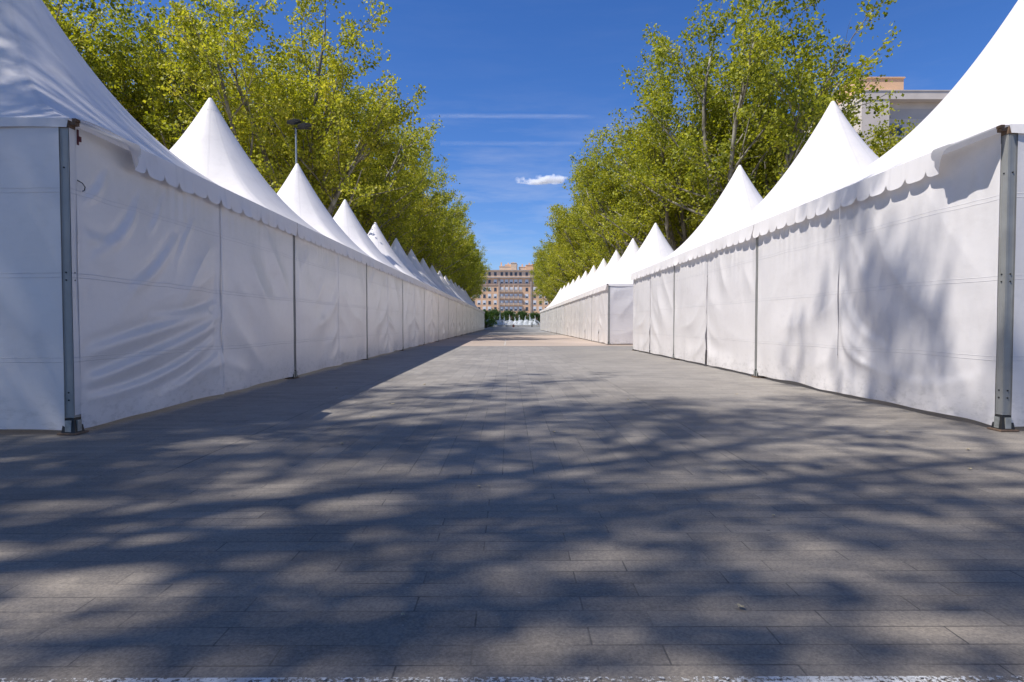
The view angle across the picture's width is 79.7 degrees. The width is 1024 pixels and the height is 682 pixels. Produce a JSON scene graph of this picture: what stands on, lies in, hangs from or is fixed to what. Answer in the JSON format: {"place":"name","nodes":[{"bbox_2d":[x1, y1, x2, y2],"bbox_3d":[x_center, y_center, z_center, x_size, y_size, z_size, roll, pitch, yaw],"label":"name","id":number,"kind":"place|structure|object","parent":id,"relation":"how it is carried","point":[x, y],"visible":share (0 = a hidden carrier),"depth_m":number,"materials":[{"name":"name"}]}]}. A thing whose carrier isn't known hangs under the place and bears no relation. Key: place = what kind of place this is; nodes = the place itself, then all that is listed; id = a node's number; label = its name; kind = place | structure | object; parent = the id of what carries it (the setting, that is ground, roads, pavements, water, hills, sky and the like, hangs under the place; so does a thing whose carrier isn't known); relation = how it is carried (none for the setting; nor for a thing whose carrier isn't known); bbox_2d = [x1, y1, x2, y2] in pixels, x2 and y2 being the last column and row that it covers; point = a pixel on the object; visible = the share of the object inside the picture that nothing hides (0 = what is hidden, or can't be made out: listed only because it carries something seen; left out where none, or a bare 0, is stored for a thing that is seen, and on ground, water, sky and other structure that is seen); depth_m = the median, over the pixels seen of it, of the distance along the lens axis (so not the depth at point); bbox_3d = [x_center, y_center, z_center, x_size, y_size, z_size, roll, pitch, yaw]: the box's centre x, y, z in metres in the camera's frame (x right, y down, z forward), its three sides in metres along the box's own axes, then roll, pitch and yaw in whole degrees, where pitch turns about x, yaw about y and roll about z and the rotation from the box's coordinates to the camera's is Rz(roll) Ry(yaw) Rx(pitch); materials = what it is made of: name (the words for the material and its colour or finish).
{"place":"outdoors","nodes":[
{"label":"outdoors","id":0,"kind":"place"},
{"bbox_2d":[367,335,632,345],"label":"tan paving","id":1,"kind":"structure","parent":0,"point":[515,340],"depth_m":29.55,"materials":[{"name":"beige stone"}]},
{"bbox_2d":[42,0,220,148],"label":"plane tree","id":2,"kind":"object","parent":1,"relation":"on","point":[82,39],"visible":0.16,"depth_m":31.76,"materials":[{"name":"green plant"}]},
{"bbox_2d":[75,0,340,177],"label":"plane tree","id":3,"kind":"object","parent":1,"relation":"on","point":[155,121],"visible":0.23,"depth_m":32.16,"materials":[{"name":"green plant"}]},
{"bbox_2d":[150,55,327,175],"bbox_3d":[-20.055,-10.732,45.236,14.673,20.882,14.111,0,2,-3],"label":"plane tree","id":4,"kind":"object","parent":1,"relation":"on","point":[222,105],"depth_m":44.21,"materials":[{"name":"green plant"}]},
{"bbox_2d":[148,0,427,222],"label":"plane tree","id":5,"kind":"object","parent":1,"relation":"on","point":[263,150],"visible":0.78,"depth_m":29.10,"materials":[{"name":"green plant"}]},
{"bbox_2d":[287,119,311,164],"bbox_3d":[-8.543,-4.410,24.751,0.927,9.143,0.503,0,2,0],"label":"street lamp","id":6,"kind":"object","parent":1,"relation":"on","point":[304,125],"visible":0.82,"depth_m":24.65,"materials":[{"name":"metal"}]},
{"bbox_2d":[254,59,436,246],"bbox_3d":[-11.787,-8.731,40.046,12.479,17.106,11.940,1,2,29],"label":"plane tree","id":7,"kind":"object","parent":1,"relation":"on","point":[382,170],"visible":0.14,"depth_m":40.36,"materials":[{"name":"green plant"}]},
{"bbox_2d":[367,222,439,343],"bbox_3d":[-6.041,-2.589,27.260,5.162,5.357,5.059,0,2,0],"label":"pagoda tent","id":8,"kind":"object","parent":1,"relation":"on","point":[380,242],"visible":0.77,"depth_m":26.76,"materials":[{"name":"fabric"}]},
{"bbox_2d":[367,249,456,337],"bbox_3d":[-6.085,-2.879,37.256,5.162,5.357,5.059,0,2,0],"label":"pagoda tent","id":9,"kind":"object","parent":1,"relation":"on","point":[426,277],"visible":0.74,"depth_m":36.81,"materials":[{"name":"fabric"}]},
{"bbox_2d":[391,238,449,339],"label":"pagoda tent","id":10,"kind":"object","parent":1,"relation":"on","point":[443,308],"visible":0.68,"depth_m":31.82,"materials":[{"name":"fabric"}]},
{"bbox_2d":[387,258,462,336],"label":"pagoda tent","id":11,"kind":"object","parent":1,"relation":"on","point":[459,303],"visible":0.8,"depth_m":41.82,"materials":[{"name":"fabric"}]},
{"bbox_2d":[558,265,596,334],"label":"pagoda tent","id":12,"kind":"object","parent":1,"relation":"on","point":[580,288],"visible":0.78,"depth_m":47.01,"materials":[{"name":"fabric"}]},
{"bbox_2d":[563,258,606,335],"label":"pagoda tent","id":13,"kind":"object","parent":1,"relation":"on","point":[567,303],"visible":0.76,"depth_m":42.00,"materials":[{"name":"fabric"}]},
{"bbox_2d":[570,250,620,337],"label":"pagoda tent","id":14,"kind":"object","parent":1,"relation":"on","point":[575,300],"visible":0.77,"depth_m":36.95,"materials":[{"name":"fabric"}]},
{"bbox_2d":[579,238,638,339],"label":"pagoda tent","id":15,"kind":"object","parent":1,"relation":"on","point":[628,255],"visible":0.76,"depth_m":31.96,"materials":[{"name":"fabric"}]},
{"bbox_2d":[590,223,673,344],"bbox_3d":[6.382,-2.594,27.425,5.162,5.357,5.077,0,2,0],"label":"pagoda tent","id":16,"kind":"object","parent":1,"relation":"on","point":[612,311],"visible":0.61,"depth_m":25.78,"materials":[{"name":"fabric"}]},
{"bbox_2d":[588,34,790,253],"bbox_3d":[11.398,-9.730,38.901,13.507,19.223,12.990,0,2,-5],"label":"plane tree","id":17,"kind":"object","parent":1,"relation":"on","point":[672,231],"visible":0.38,"depth_m":37.86,"materials":[{"name":"green plant"}]},
{"bbox_2d":[619,0,904,228],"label":"plane tree","id":18,"kind":"object","parent":1,"relation":"on","point":[777,134],"visible":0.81,"depth_m":29.97,"materials":[{"name":"green plant"}]},
{"bbox_2d":[719,72,864,170],"bbox_3d":[18.582,-9.393,43.065,12.364,18.296,12.856,-1,2,-24],"label":"plane tree","id":19,"kind":"object","parent":1,"relation":"on","point":[856,117],"depth_m":40.66,"materials":[{"name":"green plant"}]},
{"bbox_2d":[864,117,919,157],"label":"plane tree","id":20,"kind":"object","parent":1,"relation":"on","point":[892,141],"visible":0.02,"depth_m":31.74,"materials":[{"name":"green plant"}]},
{"bbox_2d":[471,261,550,324],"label":"apartment building","id":21,"kind":"structure","parent":0,"point":[511,287],"depth_m":319.44,"materials":[{"name":"stone"}]},
{"bbox_2d":[0,332,1023,681],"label":"stone paving","id":22,"kind":"structure","parent":0,"point":[540,512],"depth_m":2.60,"materials":[{"name":"grey stone"}]},
{"bbox_2d":[0,0,297,434],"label":"pagoda tent","id":23,"kind":"object","parent":22,"relation":"on","point":[131,247],"visible":1,"depth_m":5.69,"materials":[{"name":"fabric"}]},
{"bbox_2d":[169,98,369,377],"bbox_3d":[-5.976,-2.155,12.267,5.162,5.357,5.059,0,2,0],"label":"pagoda tent","id":24,"kind":"object","parent":22,"relation":"on","point":[329,289],"visible":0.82,"depth_m":11.59,"materials":[{"name":"fabric"}]},
{"bbox_2d":[221,163,405,358],"bbox_3d":[-5.997,-2.300,17.265,5.162,5.357,5.059,0,2,0],"label":"pagoda tent","id":25,"kind":"object","parent":22,"relation":"on","point":[297,195],"visible":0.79,"depth_m":16.68,"materials":[{"name":"fabric"}]},
{"bbox_2d":[307,82,449,254],"bbox_3d":[-11.147,-9.441,46.747,12.221,18.179,13.328,1,2,27],"label":"plane tree","id":26,"kind":"object","parent":22,"relation":"on","point":[391,227],"visible":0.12,"depth_m":46.61,"materials":[{"name":"green plant"}]},
{"bbox_2d":[333,199,425,349],"bbox_3d":[-6.019,-2.445,22.262,5.162,5.357,5.059,0,2,0],"label":"pagoda tent","id":27,"kind":"object","parent":22,"relation":"on","point":[347,221],"visible":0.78,"depth_m":21.74,"materials":[{"name":"fabric"}]},
{"bbox_2d":[375,157,453,260],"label":"plane tree","id":28,"kind":"object","parent":22,"relation":"on","point":[421,211],"visible":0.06,"depth_m":57.02,"materials":[{"name":"green plant"}]},
{"bbox_2d":[430,265,467,334],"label":"pagoda tent","id":29,"kind":"object","parent":22,"relation":"on","point":[464,307],"visible":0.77,"depth_m":46.88,"materials":[{"name":"fabric"}]},
{"bbox_2d":[438,271,471,332],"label":"pagoda tent","id":30,"kind":"object","parent":22,"relation":"on","point":[469,306],"visible":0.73,"depth_m":51.86,"materials":[{"name":"fabric"}]},
{"bbox_2d":[438,275,474,331],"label":"pagoda tent","id":31,"kind":"object","parent":22,"relation":"on","point":[455,292],"visible":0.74,"depth_m":56.94,"materials":[{"name":"fabric"}]},
{"bbox_2d":[0,676,1023,681],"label":"painted line","id":32,"kind":"object","parent":22,"relation":"on","point":[859,679],"depth_m":1.51,"materials":[{"name":"white paint"}]},
{"bbox_2d":[550,276,580,331],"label":"pagoda tent","id":33,"kind":"object","parent":22,"relation":"on","point":[564,298],"visible":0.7,"depth_m":57.01,"materials":[{"name":"fabric"}]},
{"bbox_2d":[553,271,587,333],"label":"pagoda tent","id":34,"kind":"object","parent":22,"relation":"on","point":[556,309],"visible":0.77,"depth_m":52.03,"materials":[{"name":"fabric"}]},
{"bbox_2d":[562,134,691,270],"bbox_3d":[10.606,-9.201,54.770,12.626,17.221,11.577,-1,2,-35],"label":"plane tree","id":35,"kind":"object","parent":22,"relation":"on","point":[592,211],"visible":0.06,"depth_m":53.23,"materials":[{"name":"green plant"}]},
{"bbox_2d":[568,122,707,264],"bbox_3d":[10.383,-8.600,46.197,11.503,16.479,12.022,0,2,-13],"label":"plane tree","id":36,"kind":"object","parent":22,"relation":"on","point":[596,184],"visible":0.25,"depth_m":46.28,"materials":[{"name":"green plant"}]},
{"bbox_2d":[631,165,838,358],"bbox_3d":[6.428,-2.305,17.448,5.157,5.357,5.077,0,2,0],"label":"pagoda tent","id":37,"kind":"object","parent":22,"relation":"on","point":[740,198],"visible":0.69,"depth_m":16.82,"materials":[{"name":"fabric"}]},
{"bbox_2d":[671,101,1015,376],"bbox_3d":[6.447,-2.160,12.441,5.162,5.357,5.059,0,2,0],"label":"pagoda tent","id":38,"kind":"object","parent":22,"relation":"on","point":[836,150],"visible":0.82,"depth_m":11.73,"materials":[{"name":"fabric"}]},
{"bbox_2d":[753,0,1023,431],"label":"pagoda tent","id":39,"kind":"object","parent":22,"relation":"on","point":[926,211],"visible":1,"depth_m":6.32,"materials":[{"name":"fabric"}]},
{"bbox_2d":[513,310,528,324],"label":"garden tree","id":40,"kind":"object","parent":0,"point":[522,314],"visible":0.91,"depth_m":203.39,"materials":[{"name":"green plant"}]},
{"bbox_2d":[48,0,1017,269],"label":"sky","id":41,"kind":"structure","parent":0,"point":[516,88],"materials":[{"name":"blue"}]},
{"bbox_2d":[527,312,539,324],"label":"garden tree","id":42,"kind":"object","parent":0,"point":[532,315],"visible":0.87,"depth_m":201.15,"materials":[{"name":"green plant"}]},
{"bbox_2d":[477,327,598,331],"bbox_3d":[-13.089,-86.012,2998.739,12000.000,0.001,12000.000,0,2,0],"label":"ground","id":43,"kind":"structure","parent":0,"point":[512,329],"depth_m":87.23,"materials":[{"name":"grey stone"}]},
{"bbox_2d":[360,124,467,273],"bbox_3d":[-11.687,-11.303,63.279,14.742,20.979,14.177,0,2,1],"label":"plane tree","id":44,"kind":"object","parent":43,"relation":"on","point":[437,233],"visible":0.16,"depth_m":62.11,"materials":[{"name":"green plant"}]},
{"bbox_2d":[412,187,468,277],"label":"plane tree","id":45,"kind":"object","parent":43,"relation":"on","point":[455,212],"visible":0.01,"depth_m":71.54,"materials":[{"name":"green plant"}]},
{"bbox_2d":[424,279,476,331],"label":"pagoda tent","id":46,"kind":"object","parent":43,"relation":"on","point":[475,311],"visible":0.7,"depth_m":61.94,"materials":[{"name":"fabric"}]},
{"bbox_2d":[428,193,475,280],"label":"plane tree","id":47,"kind":"object","parent":43,"relation":"on","point":[466,241],"visible":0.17,"depth_m":77.61,"materials":[{"name":"green plant"}]},
{"bbox_2d":[442,208,477,281],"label":"plane tree","id":48,"kind":"object","parent":43,"relation":"on","point":[466,248],"visible":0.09,"depth_m":85.60,"materials":[{"name":"green plant"}]},
{"bbox_2d":[448,218,474,285],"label":"plane tree","id":49,"kind":"object","parent":43,"relation":"on","point":[455,272],"visible":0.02,"depth_m":93.34,"materials":[{"name":"green plant"}]},
{"bbox_2d":[454,283,479,330],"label":"pagoda tent","id":50,"kind":"object","parent":43,"relation":"on","point":[459,291],"visible":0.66,"depth_m":66.87,"materials":[{"name":"fabric"}]},
{"bbox_2d":[454,235,481,286],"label":"plane tree","id":51,"kind":"object","parent":43,"relation":"on","point":[477,255],"visible":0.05,"depth_m":101.51,"materials":[{"name":"green plant"}]},
{"bbox_2d":[458,285,481,330],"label":"pagoda tent","id":52,"kind":"object","parent":43,"relation":"on","point":[480,311],"visible":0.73,"depth_m":71.87,"materials":[{"name":"fabric"}]},
{"bbox_2d":[458,231,484,296],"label":"plane tree","id":53,"kind":"object","parent":43,"relation":"on","point":[473,275],"visible":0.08,"depth_m":110.42,"materials":[{"name":"green plant"}]},
{"bbox_2d":[461,288,482,329],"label":"pagoda tent","id":54,"kind":"object","parent":43,"relation":"on","point":[476,307],"visible":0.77,"depth_m":76.90,"materials":[{"name":"fabric"}]},
{"bbox_2d":[464,290,484,329],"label":"pagoda tent","id":55,"kind":"object","parent":43,"relation":"on","point":[477,307],"visible":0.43,"depth_m":81.87,"materials":[{"name":"fabric"}]},
{"bbox_2d":[463,246,491,299],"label":"plane tree","id":56,"kind":"object","parent":43,"relation":"on","point":[485,261],"visible":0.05,"depth_m":126.54,"materials":[{"name":"green plant"}]},
{"bbox_2d":[470,254,486,301],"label":"plane tree","id":57,"kind":"object","parent":43,"relation":"on","point":[475,298],"visible":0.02,"depth_m":143.32,"materials":[{"name":"green plant"}]},
{"bbox_2d":[467,252,491,295],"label":"plane tree","id":58,"kind":"object","parent":43,"relation":"on","point":[482,275],"visible":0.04,"depth_m":135.43,"materials":[{"name":"green plant"}]},
{"bbox_2d":[484,309,496,327],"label":"bush","id":59,"kind":"object","parent":43,"relation":"on","point":[491,322],"visible":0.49,"depth_m":117.67,"materials":[{"name":"green plant"}]},
{"bbox_2d":[484,308,503,324],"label":"garden tree","id":60,"kind":"object","parent":43,"relation":"on","point":[496,312],"visible":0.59,"depth_m":205.29,"materials":[{"name":"green plant"}]},
{"bbox_2d":[501,310,517,324],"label":"garden tree","id":61,"kind":"object","parent":43,"relation":"on","point":[506,314],"visible":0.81,"depth_m":206.07,"materials":[{"name":"green plant"}]},
{"bbox_2d":[487,316,539,326],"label":"fountain","id":62,"kind":"object","parent":43,"relation":"on","point":[518,325],"visible":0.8,"depth_m":149.79,"materials":[{"name":"liquid"}]},
{"bbox_2d":[529,260,551,304],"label":"plane tree","id":63,"kind":"object","parent":43,"relation":"on","point":[536,291],"visible":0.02,"depth_m":149.41,"materials":[{"name":"green plant"}]},
{"bbox_2d":[530,262,552,300],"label":"plane tree","id":64,"kind":"object","parent":43,"relation":"on","point":[531,272],"visible":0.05,"depth_m":143.58,"materials":[{"name":"green plant"}]},
{"bbox_2d":[531,263,553,303],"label":"plane tree","id":65,"kind":"object","parent":43,"relation":"on","point":[540,280],"visible":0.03,"depth_m":126.03,"materials":[{"name":"green plant"}]},
{"bbox_2d":[532,247,553,300],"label":"plane tree","id":66,"kind":"object","parent":43,"relation":"on","point":[542,278],"visible":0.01,"depth_m":133.76,"materials":[{"name":"green plant"}]},
{"bbox_2d":[533,240,558,299],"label":"plane tree","id":67,"kind":"object","parent":43,"relation":"on","point":[543,269],"visible":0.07,"depth_m":119.94,"materials":[{"name":"green plant"}]},
{"bbox_2d":[533,239,559,297],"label":"plane tree","id":68,"kind":"object","parent":43,"relation":"on","point":[539,255],"visible":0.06,"depth_m":110.88,"materials":[{"name":"green plant"}]},
{"bbox_2d":[540,288,561,329],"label":"pagoda tent","id":69,"kind":"object","parent":43,"relation":"on","point":[546,307],"visible":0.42,"depth_m":77.01,"materials":[{"name":"fabric"}]},
{"bbox_2d":[539,223,566,295],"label":"plane tree","id":70,"kind":"object","parent":43,"relation":"on","point":[553,289],"visible":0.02,"depth_m":103.13,"materials":[{"name":"green plant"}]},
{"bbox_2d":[542,285,565,330],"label":"pagoda tent","id":71,"kind":"object","parent":43,"relation":"on","point":[543,315],"visible":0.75,"depth_m":72.02,"materials":[{"name":"fabric"}]},
{"bbox_2d":[538,237,575,294],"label":"plane tree","id":72,"kind":"object","parent":43,"relation":"on","point":[563,283],"visible":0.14,"depth_m":93.36,"materials":[{"name":"green plant"}]},
{"bbox_2d":[547,279,574,331],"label":"pagoda tent","id":73,"kind":"object","parent":43,"relation":"on","point":[561,298],"visible":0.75,"depth_m":62.10,"materials":[{"name":"fabric"}]},
{"bbox_2d":[547,207,583,284],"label":"plane tree","id":74,"kind":"object","parent":43,"relation":"on","point":[553,276],"visible":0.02,"depth_m":88.48,"materials":[{"name":"green plant"}]},
{"bbox_2d":[544,205,591,277],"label":"plane tree","id":75,"kind":"object","parent":43,"relation":"on","point":[558,247],"visible":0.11,"depth_m":77.05,"materials":[{"name":"green plant"}]},
{"bbox_2d":[544,283,591,330],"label":"pagoda tent","id":76,"kind":"object","parent":43,"relation":"on","point":[562,294],"visible":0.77,"depth_m":67.13,"materials":[{"name":"fabric"}]},
{"bbox_2d":[544,166,602,282],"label":"plane tree","id":77,"kind":"object","parent":43,"relation":"on","point":[559,212],"visible":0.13,"depth_m":69.99,"materials":[{"name":"green plant"}]},
{"bbox_2d":[561,165,623,268],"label":"plane tree","id":78,"kind":"object","parent":43,"relation":"on","point":[586,233],"visible":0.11,"depth_m":63.72,"materials":[{"name":"green plant"}]},
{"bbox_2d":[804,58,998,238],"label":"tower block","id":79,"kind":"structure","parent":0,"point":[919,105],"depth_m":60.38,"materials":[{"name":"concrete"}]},
{"bbox_2d":[889,123,902,135],"bbox_3d":[37.634,-20.830,60.472,1.800,1.300,0.110,0,2,0],"label":"window","id":80,"kind":"structure","parent":79,"relation":"in","point":[900,126],"depth_m":60.42,"materials":[{"name":"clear glass"}]}
]}

